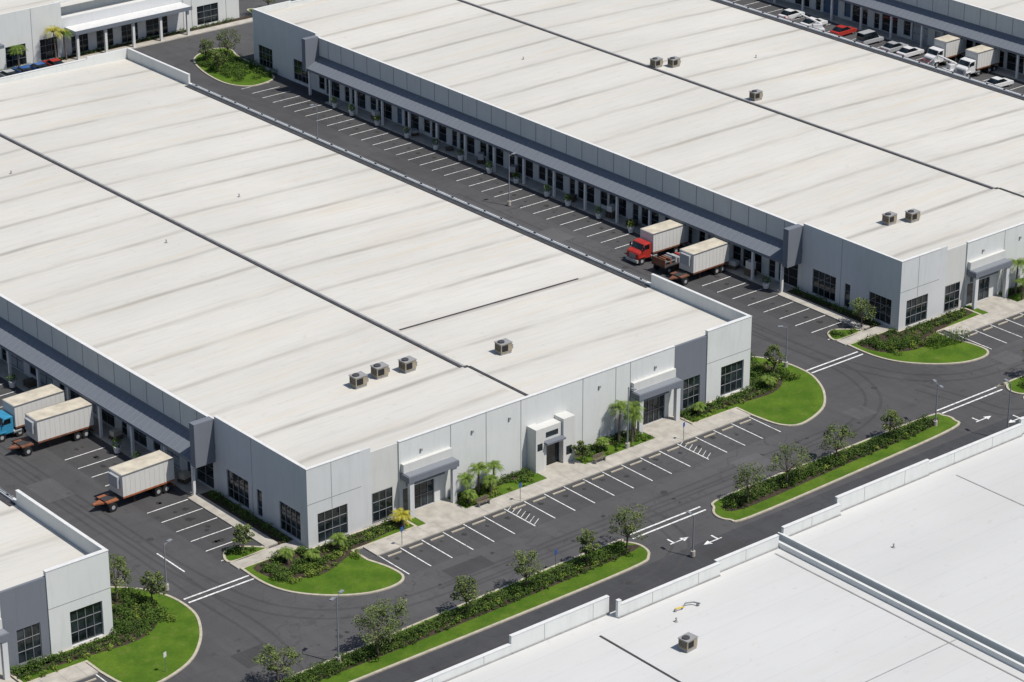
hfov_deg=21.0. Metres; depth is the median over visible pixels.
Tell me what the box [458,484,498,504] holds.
shrub bed
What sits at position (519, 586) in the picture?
shrub bed
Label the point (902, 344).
shrub bed
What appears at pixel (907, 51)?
parked car
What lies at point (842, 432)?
oak tree
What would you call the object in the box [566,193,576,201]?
pallet stack
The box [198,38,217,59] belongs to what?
oak tree
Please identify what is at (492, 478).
palm tree
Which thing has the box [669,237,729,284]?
box trailer
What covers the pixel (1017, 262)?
palm tree
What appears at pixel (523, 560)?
oak tree
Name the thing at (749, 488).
oak tree
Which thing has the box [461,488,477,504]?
palm tree
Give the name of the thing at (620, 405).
palm tree
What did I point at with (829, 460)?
shrub bed
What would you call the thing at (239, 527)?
oak tree
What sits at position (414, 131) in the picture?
pallet stack
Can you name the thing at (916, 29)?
door panel
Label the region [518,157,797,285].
door panel
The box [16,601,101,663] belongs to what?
window glass
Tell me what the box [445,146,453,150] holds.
pallet stack
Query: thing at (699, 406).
palm tree
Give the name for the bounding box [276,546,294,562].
palm tree
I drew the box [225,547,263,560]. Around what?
lawn
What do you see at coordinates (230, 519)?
sidewalk
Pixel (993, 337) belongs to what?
parking lines
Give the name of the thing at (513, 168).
pallet stack
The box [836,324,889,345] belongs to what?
sidewalk
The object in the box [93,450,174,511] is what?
box trailer
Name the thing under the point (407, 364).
rooftop air conditioner
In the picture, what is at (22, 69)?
parked car
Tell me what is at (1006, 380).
street lamp
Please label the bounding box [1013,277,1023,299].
palm tree
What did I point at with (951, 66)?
boom lift
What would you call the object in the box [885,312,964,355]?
shrub bed
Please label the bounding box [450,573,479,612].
oak tree
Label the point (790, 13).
parked car
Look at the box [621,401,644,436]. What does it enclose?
palm tree
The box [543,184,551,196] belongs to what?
planter
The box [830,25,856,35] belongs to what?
parked car
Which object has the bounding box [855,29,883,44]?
parked van
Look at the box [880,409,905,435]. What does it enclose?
oak tree
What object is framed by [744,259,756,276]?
pallet stack
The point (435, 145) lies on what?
planter
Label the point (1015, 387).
lawn
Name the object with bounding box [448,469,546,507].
lawn
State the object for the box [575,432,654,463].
lawn
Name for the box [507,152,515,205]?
street lamp
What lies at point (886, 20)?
window glass
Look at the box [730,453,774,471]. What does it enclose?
asphalt patch
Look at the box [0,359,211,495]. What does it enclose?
loading apron
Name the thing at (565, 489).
wheel stops
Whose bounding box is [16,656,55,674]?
mulch bed
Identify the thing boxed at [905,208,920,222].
rooftop air conditioner
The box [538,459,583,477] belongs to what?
sidewalk
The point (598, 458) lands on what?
bench
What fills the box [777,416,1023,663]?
warehouse
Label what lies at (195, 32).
sidewalk
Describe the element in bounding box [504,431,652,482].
shrub bed
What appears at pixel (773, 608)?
warehouse
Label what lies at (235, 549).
shrub bed
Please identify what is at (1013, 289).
shrub bed
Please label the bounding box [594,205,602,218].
planter
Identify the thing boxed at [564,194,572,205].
planter
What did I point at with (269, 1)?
oak tree
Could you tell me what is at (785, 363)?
street lamp
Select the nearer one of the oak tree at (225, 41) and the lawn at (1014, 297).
the lawn at (1014, 297)
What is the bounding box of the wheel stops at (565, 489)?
[387,419,750,556]
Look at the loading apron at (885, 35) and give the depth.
437.32 m
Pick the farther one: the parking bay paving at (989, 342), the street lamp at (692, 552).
the parking bay paving at (989, 342)
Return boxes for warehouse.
[0,0,238,69]
[0,48,751,547]
[0,488,112,679]
[252,0,1023,330]
[415,534,1023,681]
[773,0,1023,78]
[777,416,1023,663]
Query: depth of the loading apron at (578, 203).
373.21 m
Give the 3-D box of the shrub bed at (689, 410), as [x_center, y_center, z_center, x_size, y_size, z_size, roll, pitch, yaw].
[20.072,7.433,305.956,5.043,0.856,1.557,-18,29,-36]
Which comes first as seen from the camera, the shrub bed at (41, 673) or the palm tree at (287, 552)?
the shrub bed at (41, 673)
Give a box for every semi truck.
[0,384,64,441]
[625,219,688,264]
[922,34,966,66]
[955,44,999,76]
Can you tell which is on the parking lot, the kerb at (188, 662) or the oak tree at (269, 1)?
the kerb at (188, 662)
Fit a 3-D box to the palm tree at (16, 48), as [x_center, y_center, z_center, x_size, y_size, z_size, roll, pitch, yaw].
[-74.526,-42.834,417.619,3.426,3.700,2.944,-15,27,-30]
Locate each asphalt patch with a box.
[25,478,74,502]
[231,642,282,668]
[374,160,405,173]
[442,555,494,578]
[538,228,574,241]
[700,539,747,560]
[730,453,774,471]
[843,405,877,419]
[990,351,1023,364]
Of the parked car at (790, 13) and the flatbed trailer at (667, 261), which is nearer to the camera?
the flatbed trailer at (667, 261)
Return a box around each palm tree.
[7,44,28,66]
[40,25,66,57]
[51,28,74,59]
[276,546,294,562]
[303,548,320,560]
[327,532,346,550]
[389,507,413,527]
[457,472,475,489]
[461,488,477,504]
[468,462,488,493]
[480,474,498,495]
[486,460,505,483]
[594,436,610,447]
[606,400,632,442]
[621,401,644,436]
[622,411,643,442]
[691,401,705,415]
[760,375,776,387]
[1011,258,1023,294]
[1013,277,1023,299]
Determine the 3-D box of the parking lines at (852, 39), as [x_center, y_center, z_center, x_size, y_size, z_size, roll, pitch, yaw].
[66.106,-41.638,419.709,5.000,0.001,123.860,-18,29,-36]
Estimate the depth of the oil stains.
292.80 m
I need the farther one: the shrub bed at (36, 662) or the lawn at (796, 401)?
the lawn at (796, 401)
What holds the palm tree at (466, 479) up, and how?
on the lawn at (503, 489)
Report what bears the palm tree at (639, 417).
on the lawn at (611, 447)
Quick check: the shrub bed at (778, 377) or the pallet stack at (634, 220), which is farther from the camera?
the pallet stack at (634, 220)
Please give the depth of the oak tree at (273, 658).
250.82 m
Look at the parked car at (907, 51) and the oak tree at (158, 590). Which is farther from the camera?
the parked car at (907, 51)
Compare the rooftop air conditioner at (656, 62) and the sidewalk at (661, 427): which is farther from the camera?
the rooftop air conditioner at (656, 62)
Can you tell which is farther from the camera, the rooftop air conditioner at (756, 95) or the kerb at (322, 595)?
the rooftop air conditioner at (756, 95)
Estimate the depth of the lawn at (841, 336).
325.84 m
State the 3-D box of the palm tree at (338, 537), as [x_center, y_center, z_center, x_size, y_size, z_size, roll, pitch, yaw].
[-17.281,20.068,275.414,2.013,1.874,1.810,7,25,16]
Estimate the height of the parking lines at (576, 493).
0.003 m
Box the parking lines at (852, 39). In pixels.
[733,0,1021,89]
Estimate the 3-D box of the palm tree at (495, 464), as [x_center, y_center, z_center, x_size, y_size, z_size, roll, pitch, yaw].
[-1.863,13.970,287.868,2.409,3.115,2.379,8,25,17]
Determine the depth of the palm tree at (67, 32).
420.79 m
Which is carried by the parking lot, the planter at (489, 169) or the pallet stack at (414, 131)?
the planter at (489, 169)
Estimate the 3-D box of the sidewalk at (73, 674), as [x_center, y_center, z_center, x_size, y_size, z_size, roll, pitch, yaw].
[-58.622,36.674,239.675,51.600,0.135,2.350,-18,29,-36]
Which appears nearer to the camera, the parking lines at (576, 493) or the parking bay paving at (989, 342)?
the parking lines at (576, 493)
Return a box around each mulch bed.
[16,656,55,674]
[59,15,252,60]
[457,471,529,501]
[575,431,629,457]
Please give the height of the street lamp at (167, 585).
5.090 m
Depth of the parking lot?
290.42 m
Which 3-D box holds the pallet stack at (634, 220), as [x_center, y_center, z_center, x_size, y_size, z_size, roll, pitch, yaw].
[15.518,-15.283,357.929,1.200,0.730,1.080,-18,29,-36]
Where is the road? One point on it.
(760, 529)
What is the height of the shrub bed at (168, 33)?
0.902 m
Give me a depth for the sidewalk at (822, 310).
332.17 m
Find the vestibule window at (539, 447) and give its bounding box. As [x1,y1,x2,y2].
[537,428,571,454]
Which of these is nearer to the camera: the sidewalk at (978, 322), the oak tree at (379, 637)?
the oak tree at (379, 637)
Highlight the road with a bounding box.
[360,411,1023,681]
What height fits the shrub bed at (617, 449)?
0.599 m
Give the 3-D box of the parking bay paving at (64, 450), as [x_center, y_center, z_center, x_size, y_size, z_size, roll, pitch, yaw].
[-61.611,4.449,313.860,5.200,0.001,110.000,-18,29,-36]
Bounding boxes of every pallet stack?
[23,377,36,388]
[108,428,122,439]
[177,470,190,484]
[370,109,380,119]
[411,128,418,136]
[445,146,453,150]
[477,151,484,164]
[510,164,517,177]
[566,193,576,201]
[605,204,615,218]
[626,218,637,226]
[727,258,739,269]
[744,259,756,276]
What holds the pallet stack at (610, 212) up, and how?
on the loading apron at (578, 203)
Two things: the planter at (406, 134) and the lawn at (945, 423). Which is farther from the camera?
the planter at (406, 134)
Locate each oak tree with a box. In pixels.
[109,553,133,601]
[138,571,167,604]
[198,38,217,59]
[211,50,227,71]
[215,28,240,56]
[232,523,254,550]
[252,643,302,681]
[258,0,279,4]
[351,602,398,654]
[363,597,410,643]
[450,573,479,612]
[511,549,544,589]
[571,440,589,461]
[576,528,601,565]
[608,503,647,549]
[732,460,766,501]
[763,344,785,371]
[766,441,812,482]
[818,421,857,460]
[850,297,876,326]
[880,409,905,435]
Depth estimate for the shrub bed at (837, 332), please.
325.46 m
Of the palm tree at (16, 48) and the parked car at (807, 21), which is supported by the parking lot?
the parked car at (807, 21)
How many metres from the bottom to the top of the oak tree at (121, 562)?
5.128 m
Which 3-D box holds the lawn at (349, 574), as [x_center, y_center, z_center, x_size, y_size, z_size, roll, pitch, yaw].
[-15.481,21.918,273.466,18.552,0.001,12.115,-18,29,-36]
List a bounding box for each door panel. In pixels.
[10,353,179,466]
[398,108,401,123]
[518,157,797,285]
[824,0,850,16]
[913,23,947,42]
[966,40,972,48]
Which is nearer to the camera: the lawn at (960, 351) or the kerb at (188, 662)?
the kerb at (188, 662)
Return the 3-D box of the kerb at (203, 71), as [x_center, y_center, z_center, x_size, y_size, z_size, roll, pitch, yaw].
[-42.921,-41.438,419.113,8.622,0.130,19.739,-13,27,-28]
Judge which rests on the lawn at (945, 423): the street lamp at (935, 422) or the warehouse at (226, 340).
the street lamp at (935, 422)
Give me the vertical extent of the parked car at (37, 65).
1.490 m
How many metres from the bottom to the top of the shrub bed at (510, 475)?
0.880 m
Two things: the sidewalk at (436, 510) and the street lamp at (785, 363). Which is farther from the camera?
the street lamp at (785, 363)
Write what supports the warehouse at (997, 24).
on the parking lot
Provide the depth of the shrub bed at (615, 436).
299.03 m
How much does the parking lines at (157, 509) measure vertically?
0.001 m
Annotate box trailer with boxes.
[8,397,93,455]
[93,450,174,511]
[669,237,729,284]
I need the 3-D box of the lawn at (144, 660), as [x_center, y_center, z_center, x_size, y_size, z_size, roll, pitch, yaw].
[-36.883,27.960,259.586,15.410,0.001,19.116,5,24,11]
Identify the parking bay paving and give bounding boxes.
[0,381,261,562]
[277,97,856,340]
[370,416,782,575]
[956,312,1023,350]
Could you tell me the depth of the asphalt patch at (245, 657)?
256.92 m
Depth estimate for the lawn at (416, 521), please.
281.57 m
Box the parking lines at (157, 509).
[0,384,246,560]
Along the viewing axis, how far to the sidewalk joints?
292.61 m
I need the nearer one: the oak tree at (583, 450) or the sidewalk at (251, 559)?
the sidewalk at (251, 559)
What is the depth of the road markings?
282.19 m
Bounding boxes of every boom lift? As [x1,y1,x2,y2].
[786,14,824,30]
[921,55,957,71]
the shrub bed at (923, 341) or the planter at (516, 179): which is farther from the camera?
the planter at (516, 179)
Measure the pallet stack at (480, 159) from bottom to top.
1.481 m
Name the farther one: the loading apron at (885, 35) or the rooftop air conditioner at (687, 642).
the loading apron at (885, 35)
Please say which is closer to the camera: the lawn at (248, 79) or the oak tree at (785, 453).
the oak tree at (785, 453)
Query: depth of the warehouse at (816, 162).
374.55 m
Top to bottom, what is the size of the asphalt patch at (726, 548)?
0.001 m
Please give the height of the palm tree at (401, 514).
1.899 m
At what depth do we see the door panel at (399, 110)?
394.55 m
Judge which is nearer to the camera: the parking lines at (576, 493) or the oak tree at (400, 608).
the oak tree at (400, 608)
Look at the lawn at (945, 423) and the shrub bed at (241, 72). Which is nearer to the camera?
the lawn at (945, 423)
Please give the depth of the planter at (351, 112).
398.07 m
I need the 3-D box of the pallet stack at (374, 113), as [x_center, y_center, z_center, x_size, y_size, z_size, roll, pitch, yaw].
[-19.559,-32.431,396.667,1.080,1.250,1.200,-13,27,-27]
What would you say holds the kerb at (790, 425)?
on the parking lot
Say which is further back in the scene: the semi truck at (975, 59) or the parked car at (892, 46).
the parked car at (892, 46)
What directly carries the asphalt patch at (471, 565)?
on the parking lot
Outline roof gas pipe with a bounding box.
[674,601,699,611]
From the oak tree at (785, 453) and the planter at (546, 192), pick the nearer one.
the oak tree at (785, 453)
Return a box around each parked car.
[0,69,16,76]
[12,65,31,73]
[27,61,47,69]
[42,58,62,66]
[778,8,804,19]
[800,17,827,25]
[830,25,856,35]
[880,41,908,52]
[896,46,923,58]
[987,76,1013,86]
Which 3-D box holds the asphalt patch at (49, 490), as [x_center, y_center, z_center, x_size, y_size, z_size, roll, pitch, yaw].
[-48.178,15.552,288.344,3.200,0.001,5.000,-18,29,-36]
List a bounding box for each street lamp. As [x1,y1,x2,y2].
[164,539,172,590]
[309,104,317,136]
[329,589,343,662]
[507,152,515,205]
[625,387,636,448]
[686,511,694,556]
[778,325,787,367]
[932,379,943,426]
[1003,379,1011,427]
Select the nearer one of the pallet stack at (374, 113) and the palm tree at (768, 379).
the palm tree at (768, 379)
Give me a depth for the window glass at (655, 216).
357.93 m
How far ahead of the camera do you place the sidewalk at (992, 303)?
334.17 m
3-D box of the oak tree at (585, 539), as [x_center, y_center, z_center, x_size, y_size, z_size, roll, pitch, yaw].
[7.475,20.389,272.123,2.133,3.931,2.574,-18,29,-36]
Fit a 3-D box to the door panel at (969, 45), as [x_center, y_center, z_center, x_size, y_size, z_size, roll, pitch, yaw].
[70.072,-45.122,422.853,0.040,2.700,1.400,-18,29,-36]
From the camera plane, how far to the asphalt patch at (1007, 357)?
319.69 m
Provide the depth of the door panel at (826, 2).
443.17 m
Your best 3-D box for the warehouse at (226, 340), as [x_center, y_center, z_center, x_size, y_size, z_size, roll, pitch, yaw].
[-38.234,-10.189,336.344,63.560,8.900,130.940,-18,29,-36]
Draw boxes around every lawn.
[17,588,199,681]
[195,48,272,84]
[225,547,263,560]
[244,523,412,593]
[281,541,647,681]
[407,516,425,525]
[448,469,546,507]
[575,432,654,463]
[686,357,823,423]
[714,414,957,519]
[830,330,860,338]
[851,312,986,362]
[965,305,987,313]
[998,288,1023,301]
[1003,376,1023,392]
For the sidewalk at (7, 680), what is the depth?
252.51 m
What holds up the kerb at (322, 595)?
on the parking lot
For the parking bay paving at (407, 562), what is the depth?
286.78 m
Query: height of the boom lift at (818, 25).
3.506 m
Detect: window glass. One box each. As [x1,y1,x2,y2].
[3,349,741,541]
[5,3,217,67]
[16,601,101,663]
[260,45,988,325]
[796,0,1023,72]
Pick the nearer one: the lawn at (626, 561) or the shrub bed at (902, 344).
the lawn at (626, 561)
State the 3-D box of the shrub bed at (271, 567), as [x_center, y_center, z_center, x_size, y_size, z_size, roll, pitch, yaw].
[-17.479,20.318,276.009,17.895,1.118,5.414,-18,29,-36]
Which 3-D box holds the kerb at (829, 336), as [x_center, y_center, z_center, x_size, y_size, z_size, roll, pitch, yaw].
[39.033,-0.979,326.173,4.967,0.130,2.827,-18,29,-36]
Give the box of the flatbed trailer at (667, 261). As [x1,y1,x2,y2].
[651,252,679,273]
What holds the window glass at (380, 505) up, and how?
in the warehouse at (226, 340)
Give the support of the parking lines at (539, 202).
on the parking bay paving at (707, 277)
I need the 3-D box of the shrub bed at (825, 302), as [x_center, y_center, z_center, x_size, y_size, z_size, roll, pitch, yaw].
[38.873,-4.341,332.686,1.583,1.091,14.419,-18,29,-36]
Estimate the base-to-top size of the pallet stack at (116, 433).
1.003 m
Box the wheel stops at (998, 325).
[968,315,1022,336]
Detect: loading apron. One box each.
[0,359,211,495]
[325,99,793,292]
[763,0,1023,81]
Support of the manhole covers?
on the parking lot
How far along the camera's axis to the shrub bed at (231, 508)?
282.25 m
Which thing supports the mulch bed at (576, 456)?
on the lawn at (611, 447)
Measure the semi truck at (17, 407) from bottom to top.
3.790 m
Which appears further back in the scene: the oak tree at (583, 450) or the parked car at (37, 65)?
the parked car at (37, 65)
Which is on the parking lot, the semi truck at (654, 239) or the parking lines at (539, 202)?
the semi truck at (654, 239)
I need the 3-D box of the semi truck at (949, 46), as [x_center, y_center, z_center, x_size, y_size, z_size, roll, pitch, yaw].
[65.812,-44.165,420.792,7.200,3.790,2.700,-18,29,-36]
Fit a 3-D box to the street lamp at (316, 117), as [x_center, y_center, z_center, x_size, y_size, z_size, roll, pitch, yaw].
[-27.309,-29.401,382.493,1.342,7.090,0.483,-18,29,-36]
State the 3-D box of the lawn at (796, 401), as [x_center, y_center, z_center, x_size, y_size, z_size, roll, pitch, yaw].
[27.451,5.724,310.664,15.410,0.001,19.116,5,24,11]
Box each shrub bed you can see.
[0,17,233,70]
[10,652,55,673]
[11,585,168,678]
[25,668,58,680]
[196,48,277,80]
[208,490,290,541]
[223,544,256,555]
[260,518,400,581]
[274,541,629,681]
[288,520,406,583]
[311,554,611,679]
[450,467,530,500]
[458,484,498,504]
[464,477,534,506]
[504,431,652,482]
[575,429,636,455]
[584,438,646,461]
[680,352,792,419]
[680,401,711,415]
[694,362,800,419]
[723,414,934,509]
[729,424,924,507]
[791,286,878,326]
[829,328,856,336]
[858,306,966,352]
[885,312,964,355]
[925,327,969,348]
[999,285,1023,294]
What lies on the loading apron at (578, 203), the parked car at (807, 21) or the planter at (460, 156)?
the planter at (460, 156)
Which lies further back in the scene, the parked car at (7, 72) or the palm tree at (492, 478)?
the parked car at (7, 72)
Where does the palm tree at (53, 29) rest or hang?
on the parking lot
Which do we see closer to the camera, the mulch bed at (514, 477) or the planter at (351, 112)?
the mulch bed at (514, 477)
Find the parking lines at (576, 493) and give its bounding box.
[379,417,780,573]
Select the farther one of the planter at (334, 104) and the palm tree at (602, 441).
the planter at (334, 104)
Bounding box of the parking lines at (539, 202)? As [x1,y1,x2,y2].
[243,82,840,339]
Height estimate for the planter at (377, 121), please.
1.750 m
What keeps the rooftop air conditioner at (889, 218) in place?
on the warehouse at (816, 162)
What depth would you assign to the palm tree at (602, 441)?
295.98 m
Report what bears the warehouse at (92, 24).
on the parking lot
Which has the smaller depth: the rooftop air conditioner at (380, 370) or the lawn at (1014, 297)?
the rooftop air conditioner at (380, 370)
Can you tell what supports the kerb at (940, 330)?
on the parking lot
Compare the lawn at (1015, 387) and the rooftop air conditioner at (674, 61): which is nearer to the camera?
the lawn at (1015, 387)
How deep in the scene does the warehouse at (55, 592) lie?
257.02 m
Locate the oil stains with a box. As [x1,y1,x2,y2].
[63,90,971,651]
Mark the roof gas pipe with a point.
(697, 604)
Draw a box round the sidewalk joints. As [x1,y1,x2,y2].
[373,411,734,551]
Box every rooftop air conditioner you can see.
[349,371,368,388]
[370,362,389,379]
[398,356,416,373]
[494,338,512,355]
[650,56,662,67]
[667,56,680,67]
[678,632,697,652]
[749,89,762,100]
[882,211,896,225]
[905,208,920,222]
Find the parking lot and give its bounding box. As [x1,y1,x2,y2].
[0,0,1023,681]
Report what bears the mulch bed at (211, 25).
on the parking lot
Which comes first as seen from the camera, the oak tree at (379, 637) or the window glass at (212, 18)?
the oak tree at (379, 637)
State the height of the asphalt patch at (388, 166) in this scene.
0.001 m
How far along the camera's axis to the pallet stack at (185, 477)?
289.37 m
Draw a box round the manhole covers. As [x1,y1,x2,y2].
[146,266,876,637]
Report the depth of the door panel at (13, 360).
311.85 m
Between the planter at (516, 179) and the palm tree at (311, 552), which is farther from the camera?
the planter at (516, 179)
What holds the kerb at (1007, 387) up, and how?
on the parking lot
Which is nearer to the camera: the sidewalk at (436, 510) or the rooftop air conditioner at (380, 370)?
the sidewalk at (436, 510)
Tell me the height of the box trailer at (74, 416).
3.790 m
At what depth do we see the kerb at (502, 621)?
263.85 m
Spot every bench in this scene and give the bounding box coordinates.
[476,494,490,507]
[592,451,605,463]
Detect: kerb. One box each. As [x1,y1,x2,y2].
[10,586,201,681]
[193,48,274,86]
[223,546,268,562]
[240,518,416,596]
[280,539,649,681]
[680,356,825,426]
[711,413,960,522]
[827,328,863,340]
[847,307,988,364]
[997,375,1023,398]
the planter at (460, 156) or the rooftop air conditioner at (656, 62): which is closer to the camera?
the planter at (460, 156)
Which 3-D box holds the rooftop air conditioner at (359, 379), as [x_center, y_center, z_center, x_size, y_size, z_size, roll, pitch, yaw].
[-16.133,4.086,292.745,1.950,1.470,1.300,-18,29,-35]
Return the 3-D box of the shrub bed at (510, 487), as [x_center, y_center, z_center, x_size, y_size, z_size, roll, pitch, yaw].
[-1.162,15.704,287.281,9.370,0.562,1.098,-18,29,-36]
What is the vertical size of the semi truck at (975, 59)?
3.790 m
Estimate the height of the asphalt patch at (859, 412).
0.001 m
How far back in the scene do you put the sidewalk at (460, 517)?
289.47 m
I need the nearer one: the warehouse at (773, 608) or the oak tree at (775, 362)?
the warehouse at (773, 608)
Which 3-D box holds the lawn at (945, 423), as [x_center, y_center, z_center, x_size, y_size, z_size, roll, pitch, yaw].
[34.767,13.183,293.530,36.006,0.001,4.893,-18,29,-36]
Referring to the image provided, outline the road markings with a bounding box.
[157,352,1020,602]
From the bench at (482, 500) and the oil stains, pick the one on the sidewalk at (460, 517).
the bench at (482, 500)
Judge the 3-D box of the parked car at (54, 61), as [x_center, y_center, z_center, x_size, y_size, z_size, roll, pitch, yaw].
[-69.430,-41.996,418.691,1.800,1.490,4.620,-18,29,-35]
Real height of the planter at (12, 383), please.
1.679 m
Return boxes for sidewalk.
[0,673,15,681]
[33,662,97,681]
[62,17,252,62]
[188,494,277,546]
[230,540,301,568]
[363,408,750,555]
[415,498,465,522]
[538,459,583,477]
[636,415,690,437]
[777,291,869,329]
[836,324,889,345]
[944,300,1023,335]
[970,294,1015,312]
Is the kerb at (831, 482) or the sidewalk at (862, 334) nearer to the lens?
the kerb at (831, 482)
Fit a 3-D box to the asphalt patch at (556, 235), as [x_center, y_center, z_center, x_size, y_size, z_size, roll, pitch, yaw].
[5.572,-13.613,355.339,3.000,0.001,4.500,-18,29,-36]
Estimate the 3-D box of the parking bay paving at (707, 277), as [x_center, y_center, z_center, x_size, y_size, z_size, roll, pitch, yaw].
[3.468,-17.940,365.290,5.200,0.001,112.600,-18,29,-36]
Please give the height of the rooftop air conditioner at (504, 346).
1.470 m
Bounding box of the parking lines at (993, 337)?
[960,313,1023,348]
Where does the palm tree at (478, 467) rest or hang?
on the mulch bed at (514, 477)
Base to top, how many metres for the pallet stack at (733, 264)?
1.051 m
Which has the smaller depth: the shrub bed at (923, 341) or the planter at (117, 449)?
the planter at (117, 449)
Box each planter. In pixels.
[6,373,16,387]
[112,438,121,453]
[331,97,337,107]
[348,104,354,115]
[373,113,380,125]
[404,126,410,137]
[432,137,438,149]
[456,148,463,160]
[485,161,493,173]
[512,171,519,183]
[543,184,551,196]
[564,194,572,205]
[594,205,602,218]
[627,219,635,232]
[762,274,770,288]
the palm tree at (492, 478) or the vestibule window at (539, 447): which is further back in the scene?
the vestibule window at (539, 447)
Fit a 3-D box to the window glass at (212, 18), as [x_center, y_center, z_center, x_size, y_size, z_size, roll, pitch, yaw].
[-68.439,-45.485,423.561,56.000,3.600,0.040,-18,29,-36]
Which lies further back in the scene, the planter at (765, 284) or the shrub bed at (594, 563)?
the planter at (765, 284)
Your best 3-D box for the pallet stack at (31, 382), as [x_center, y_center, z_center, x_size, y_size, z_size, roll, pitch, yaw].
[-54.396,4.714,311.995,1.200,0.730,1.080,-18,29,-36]
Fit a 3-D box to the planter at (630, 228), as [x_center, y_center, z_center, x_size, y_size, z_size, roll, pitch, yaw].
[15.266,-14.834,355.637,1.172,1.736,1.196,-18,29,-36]
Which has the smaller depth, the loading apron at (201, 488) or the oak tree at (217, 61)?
the loading apron at (201, 488)
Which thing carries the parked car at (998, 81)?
on the parking lot
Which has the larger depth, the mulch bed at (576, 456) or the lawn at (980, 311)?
the lawn at (980, 311)
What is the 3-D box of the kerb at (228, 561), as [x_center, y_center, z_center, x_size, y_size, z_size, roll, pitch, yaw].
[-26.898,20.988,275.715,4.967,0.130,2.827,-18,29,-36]
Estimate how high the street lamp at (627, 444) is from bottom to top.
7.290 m
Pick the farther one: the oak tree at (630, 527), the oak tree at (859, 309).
the oak tree at (859, 309)

